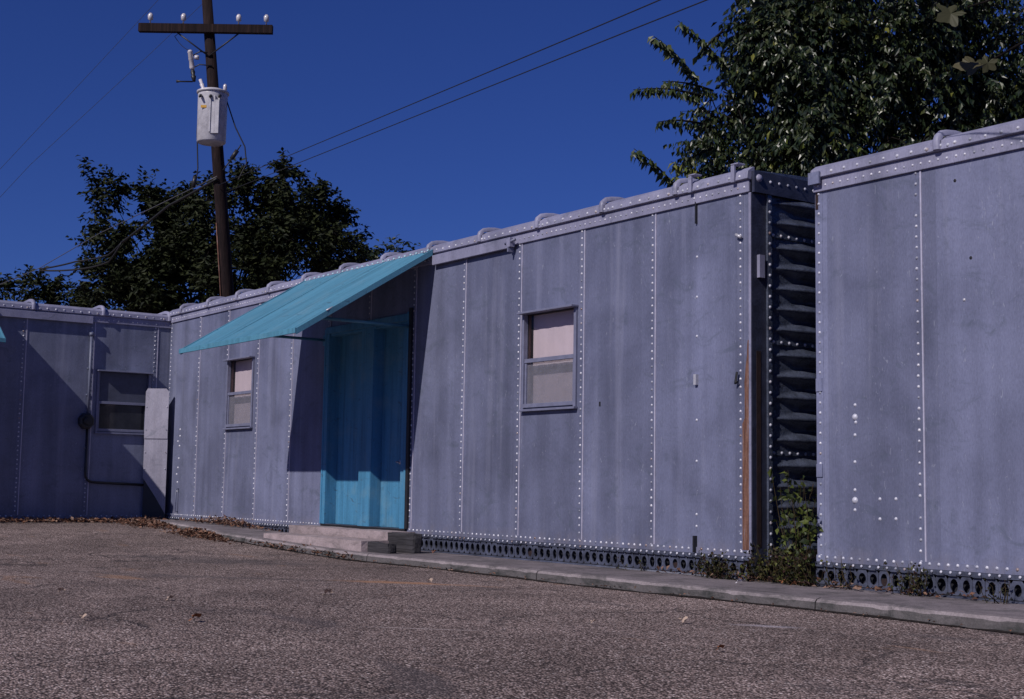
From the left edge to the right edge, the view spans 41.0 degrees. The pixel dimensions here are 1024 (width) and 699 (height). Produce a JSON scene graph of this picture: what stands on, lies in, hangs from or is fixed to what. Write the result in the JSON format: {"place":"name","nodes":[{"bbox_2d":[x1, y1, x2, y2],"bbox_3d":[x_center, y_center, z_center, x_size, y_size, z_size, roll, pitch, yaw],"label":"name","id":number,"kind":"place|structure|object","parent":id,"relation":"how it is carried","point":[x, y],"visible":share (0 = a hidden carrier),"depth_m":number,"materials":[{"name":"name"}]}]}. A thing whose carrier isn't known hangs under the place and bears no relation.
{"place":"outdoors","nodes":[
{"label":"outdoors","id":0,"kind":"place"},
{"bbox_2d":[0,0,157,168],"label":"power line","id":1,"kind":"object","parent":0,"point":[76,87],"visible":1,"depth_m":30.00,"materials":[{"name":"black rubber"}]},
{"bbox_2d":[0,4,201,196],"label":"power line","id":2,"kind":"object","parent":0,"point":[96,103],"visible":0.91,"depth_m":29.96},
{"bbox_2d":[0,521,1023,698],"bbox_3d":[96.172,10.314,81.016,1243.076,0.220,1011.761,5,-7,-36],"label":"asphalt lot","id":3,"kind":"structure","parent":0,"point":[271,623],"depth_m":7.36,"materials":[{"name":"grey asphalt"}]},
{"bbox_2d":[0,264,115,309],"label":"oak tree","id":4,"kind":"object","parent":3,"relation":"on","point":[50,293],"visible":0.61,"depth_m":47.80,"materials":[{"name":"green plant"}]},
{"bbox_2d":[0,299,171,521],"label":"boxcar","id":5,"kind":"object","parent":3,"relation":"on","point":[44,357],"visible":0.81,"depth_m":20.50,"materials":[{"name":"grey paint"}]},
{"bbox_2d":[0,327,5,342],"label":"awning","id":6,"kind":"object","parent":5,"relation":"attached to","point":[2,338],"visible":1,"depth_m":18.94,"materials":[{"name":"teal paint"}]},
{"bbox_2d":[78,332,142,485],"bbox_3d":[-6.039,0.910,20.786,1.037,2.302,0.160,5,-7,-36],"label":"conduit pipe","id":7,"kind":"object","parent":5,"relation":"attached to","point":[86,421],"visible":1,"depth_m":20.56,"materials":[{"name":"black metal"}]},
{"bbox_2d":[94,370,153,434],"bbox_3d":[-5.953,0.818,20.966,0.868,0.963,0.193,5,-7,-36],"label":"window","id":8,"kind":"structure","parent":5,"relation":"in","point":[120,395],"depth_m":20.96,"materials":[{"name":"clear glass"}]},
{"bbox_2d":[142,388,168,518],"bbox_3d":[-5.468,1.611,20.998,0.375,2.030,0.063,0,-6,8],"label":"sheet metal panel","id":9,"kind":"object","parent":5,"relation":"attached to","point":[155,444],"visible":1,"depth_m":21.00,"materials":[{"name":"white metal"}]},
{"bbox_2d":[0,514,176,522],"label":"leaf litter","id":10,"kind":"object","parent":3,"relation":"on","point":[55,519],"visible":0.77,"depth_m":19.89,"materials":[{"name":"brown plant"}]},
{"bbox_2d":[100,517,181,529],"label":"leaf litter","id":11,"kind":"object","parent":3,"relation":"on","point":[144,521],"visible":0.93,"depth_m":19.50,"materials":[{"name":"brown plant"}]},
{"bbox_2d":[188,613,201,620],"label":"fallen leaf","id":12,"kind":"object","parent":3,"relation":"on","point":[197,614],"visible":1,"depth_m":7.92,"materials":[{"name":"brown plant"}]},
{"bbox_2d":[159,527,246,543],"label":"leaf litter","id":13,"kind":"object","parent":3,"relation":"on","point":[204,534],"visible":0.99,"depth_m":17.39,"materials":[{"name":"brown plant"}]},
{"bbox_2d":[138,0,272,296],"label":"utility pole","id":14,"kind":"object","parent":3,"relation":"on","point":[208,28],"visible":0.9,"depth_m":24.84,"materials":[{"name":"brown wood"}]},
{"bbox_2d":[0,176,216,284],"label":"power line","id":15,"kind":"object","parent":14,"relation":"attached to","point":[109,228],"visible":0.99,"depth_m":26.74,"materials":[{"name":"grey metal"}]},
{"bbox_2d":[39,243,121,271],"bbox_3d":[-8.590,-1.810,27.373,2.475,0.416,0.159,-3,-7,34],"label":"power line","id":16,"kind":"object","parent":15,"relation":"hanging from","point":[117,249],"visible":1,"depth_m":27.33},
{"bbox_2d":[39,242,121,269],"bbox_3d":[-8.593,-1.859,27.370,2.474,0.362,0.133,-3,-7,34],"label":"power line","id":17,"kind":"object","parent":15,"relation":"hanging from","point":[111,252],"visible":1,"depth_m":27.34,"materials":[{"name":"black rubber"}]},
{"bbox_2d":[121,178,217,242],"bbox_3d":[-6.497,-2.592,25.714,2.972,0.903,0.122,-4,-8,41],"label":"power line","id":18,"kind":"object","parent":14,"relation":"attached to","point":[165,208],"visible":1,"depth_m":25.61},
{"bbox_2d":[176,50,211,82],"bbox_3d":[-5.747,-5.121,24.804,0.631,0.615,0.103,1,-6,0],"label":"fuse cutout","id":19,"kind":"object","parent":14,"relation":"attached to","point":[191,58],"visible":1,"depth_m":24.78,"materials":[{"name":"grey ceramic"}]},
{"bbox_2d":[197,79,228,146],"bbox_3d":[-5.338,-4.250,24.379,0.569,1.170,0.627,1,-6,0],"label":"transformer","id":20,"kind":"object","parent":14,"relation":"attached to","point":[212,117],"visible":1,"depth_m":24.18,"materials":[{"name":"grey metal"}]},
{"bbox_2d":[196,130,198,181],"bbox_3d":[-5.587,-3.703,24.354,0.063,1.572,0.022,1,-6,0],"label":"power line","id":21,"kind":"object","parent":20,"relation":"attached to","point":[197,156],"visible":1,"depth_m":24.31,"materials":[{"name":"black rubber"}]},
{"bbox_2d":[191,176,196,187],"bbox_3d":[-5.632,-2.972,24.280,0.102,0.212,0.081,2,-6,-13],"label":"cable connector","id":22,"kind":"object","parent":21,"relation":"attached to","point":[194,180],"visible":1,"depth_m":24.25,"materials":[{"name":"black metal"}]},
{"bbox_2d":[227,101,246,180],"bbox_3d":[-4.906,-3.727,24.357,0.422,1.468,0.023,1,-6,0],"label":"power line","id":23,"kind":"object","parent":20,"relation":"attached to","point":[241,140],"visible":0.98,"depth_m":24.35,"materials":[{"name":"black rubber"}]},
{"bbox_2d":[223,145,240,169],"bbox_3d":[-4.970,-3.410,24.324,0.320,0.473,0.079,1,-6,0],"label":"cable connector","id":24,"kind":"object","parent":23,"relation":"attached to","point":[234,154],"visible":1,"depth_m":24.30,"materials":[{"name":"black metal"}]},
{"bbox_2d":[217,0,659,185],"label":"power line","id":25,"kind":"object","parent":14,"relation":"attached to","point":[467,80],"visible":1,"depth_m":14.22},
{"bbox_2d":[226,0,706,191],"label":"power line","id":26,"kind":"object","parent":14,"relation":"attached to","point":[495,84],"visible":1,"depth_m":14.24,"materials":[{"name":"black rubber"}]},
{"bbox_2d":[66,147,378,314],"bbox_3d":[-8.039,-0.532,37.533,8.882,10.072,5.180,1,-6,3],"label":"oak tree","id":27,"kind":"object","parent":3,"relation":"on","point":[183,252],"visible":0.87,"depth_m":36.69,"materials":[{"name":"green plant"}]},
{"bbox_2d":[249,539,353,559],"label":"leaf litter","id":28,"kind":"object","parent":3,"relation":"on","point":[281,545],"visible":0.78,"depth_m":15.51,"materials":[{"name":"brown plant"}]},
{"bbox_2d":[323,588,332,594],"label":"fallen leaf","id":29,"kind":"object","parent":3,"relation":"on","point":[326,590],"visible":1,"depth_m":9.87,"materials":[{"name":"beige plant"}]},
{"bbox_2d":[329,234,420,267],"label":"oak tree","id":30,"kind":"object","parent":3,"relation":"on","point":[374,255],"visible":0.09,"depth_m":43.49,"materials":[{"name":"green plant"}]},
{"bbox_2d":[165,162,821,584],"bbox_3d":[-0.567,0.796,17.048,2.940,3.715,12.629,5,-7,-36],"label":"boxcar","id":31,"kind":"object","parent":3,"relation":"on","point":[629,382],"visible":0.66,"depth_m":13.40,"materials":[{"name":"grey paint"}]},
{"bbox_2d":[223,356,254,429],"bbox_3d":[-3.807,0.619,19.232,0.193,0.998,0.893,5,-7,-36],"label":"window","id":32,"kind":"structure","parent":31,"relation":"in","point":[240,370],"depth_m":19.34,"materials":[{"name":"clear glass"}]},
{"bbox_2d":[179,249,432,354],"bbox_3d":[-2.444,-0.528,15.972,1.722,1.085,3.097,5,-7,-36],"label":"awning","id":33,"kind":"object","parent":31,"relation":"attached to","point":[300,307],"visible":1,"depth_m":15.63,"materials":[{"name":"teal paint"}]},
{"bbox_2d":[321,321,406,528],"bbox_3d":[-1.708,0.917,16.352,0.153,2.360,1.980,5,-7,-36],"label":"door","id":34,"kind":"structure","parent":31,"relation":"in","point":[365,373],"depth_m":16.32,"materials":[{"name":"blue paint"}]},
{"bbox_2d":[517,304,578,411],"bbox_3d":[0.377,0.100,13.454,0.193,0.998,0.898,5,-7,-36],"label":"window","id":35,"kind":"structure","parent":31,"relation":"in","point":[549,335],"depth_m":13.52,"materials":[{"name":"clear glass"}]},
{"bbox_2d":[354,558,1010,630],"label":"leaf litter","id":36,"kind":"object","parent":3,"relation":"on","point":[620,587],"visible":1,"depth_m":11.04,"materials":[{"name":"brown plant"}]},
{"bbox_2d":[630,0,1023,187],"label":"elm tree","id":37,"kind":"object","parent":3,"relation":"on","point":[798,63],"visible":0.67,"depth_m":19.22,"materials":[{"name":"green plant"}]},
{"bbox_2d":[808,118,1023,603],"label":"boxcar","id":38,"kind":"object","parent":3,"relation":"on","point":[919,254],"visible":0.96,"depth_m":9.83,"materials":[{"name":"grey paint"}]},
{"bbox_2d":[936,0,1023,75],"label":"sycamore tree","id":39,"kind":"object","parent":3,"relation":"on","point":[969,65],"visible":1,"depth_m":7.19,"materials":[{"name":"green plant"}]},
{"bbox_2d":[0,0,1023,309],"label":"sky","id":40,"kind":"structure","parent":0,"point":[560,136],"materials":[{"name":"blue"}]},
{"bbox_2d":[153,519,1023,633],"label":"sidewalk","id":41,"kind":"structure","parent":0,"point":[970,614],"depth_m":10.45,"materials":[{"name":"grey concrete"}]},
{"bbox_2d":[164,514,282,531],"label":"leaf litter","id":42,"kind":"object","parent":41,"relation":"on","point":[223,520],"visible":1,"depth_m":18.95,"materials":[{"name":"brown plant"}]},
{"bbox_2d":[264,525,414,551],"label":"concrete steps","id":43,"kind":"structure","parent":41,"relation":"on","point":[354,539],"depth_m":15.62,"materials":[{"name":"grey concrete"}]},
{"bbox_2d":[367,542,395,553],"bbox_3d":[-1.383,2.117,14.544,0.117,0.141,0.449,5,-7,-36],"label":"timber block","id":44,"kind":"object","parent":41,"relation":"on","point":[382,547],"depth_m":14.44,"materials":[{"name":"grey wood"}]},
{"bbox_2d":[388,532,421,553],"bbox_3d":[-1.153,2.087,14.708,0.121,0.240,0.554,5,-7,-36],"label":"timber block","id":45,"kind":"object","parent":41,"relation":"on","point":[408,542],"depth_m":14.57,"materials":[{"name":"grey wood"}]},
{"bbox_2d":[616,556,645,570],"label":"weed","id":46,"kind":"object","parent":41,"relation":"on","point":[628,567],"visible":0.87,"depth_m":12.04,"materials":[{"name":"green plant"}]},
{"bbox_2d":[691,550,725,577],"bbox_3d":[1.609,1.782,11.318,0.213,0.247,0.458,5,-7,-36],"label":"weed","id":47,"kind":"object","parent":41,"relation":"on","point":[703,557],"visible":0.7,"depth_m":11.31,"materials":[{"name":"green plant"}]},
{"bbox_2d":[697,551,753,580],"bbox_3d":[1.741,1.763,11.050,0.257,0.269,0.530,5,-7,-36],"label":"weed","id":48,"kind":"object","parent":41,"relation":"on","point":[721,566],"visible":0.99,"depth_m":11.08,"materials":[{"name":"green plant"}]},
{"bbox_2d":[744,536,794,583],"bbox_3d":[2.031,1.657,10.760,0.265,0.393,0.608,5,-7,-36],"label":"weed","id":49,"kind":"object","parent":41,"relation":"on","point":[770,568],"visible":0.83,"depth_m":10.80,"materials":[{"name":"green plant"}]},
{"bbox_2d":[767,468,823,583],"bbox_3d":[2.210,1.382,10.658,0.297,0.926,0.518,5,-7,-36],"label":"vine","id":50,"kind":"object","parent":41,"relation":"on","point":[798,544],"visible":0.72,"depth_m":10.62,"materials":[{"name":"green plant"}]},
{"bbox_2d":[774,548,818,586],"bbox_3d":[2.181,1.673,10.487,0.206,0.320,0.393,5,-7,-36],"label":"weed","id":51,"kind":"object","parent":41,"relation":"on","point":[797,572],"visible":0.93,"depth_m":10.46,"materials":[{"name":"green plant"}]},
{"bbox_2d":[656,565,985,599],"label":"leaf litter","id":52,"kind":"object","parent":41,"relation":"on","point":[835,582],"visible":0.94,"depth_m":10.16,"materials":[{"name":"brown plant"}]},
{"bbox_2d":[818,556,855,589],"bbox_3d":[2.423,1.664,10.163,0.190,0.272,0.291,5,-7,-36],"label":"weed","id":53,"kind":"object","parent":41,"relation":"on","point":[829,580],"visible":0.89,"depth_m":10.21,"materials":[{"name":"green plant"}]},
{"bbox_2d":[879,561,929,596],"bbox_3d":[2.789,1.627,9.656,0.203,0.272,0.365,5,-7,-36],"label":"weed","id":54,"kind":"object","parent":41,"relation":"on","point":[913,587],"visible":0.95,"depth_m":9.59,"materials":[{"name":"green plant"}]},
{"bbox_2d":[976,579,1013,603],"bbox_3d":[3.202,1.602,9.054,0.200,0.199,0.222,5,-7,-36],"label":"weed","id":55,"kind":"object","parent":41,"relation":"on","point":[993,598],"visible":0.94,"depth_m":9.04,"materials":[{"name":"green plant"}]}
]}

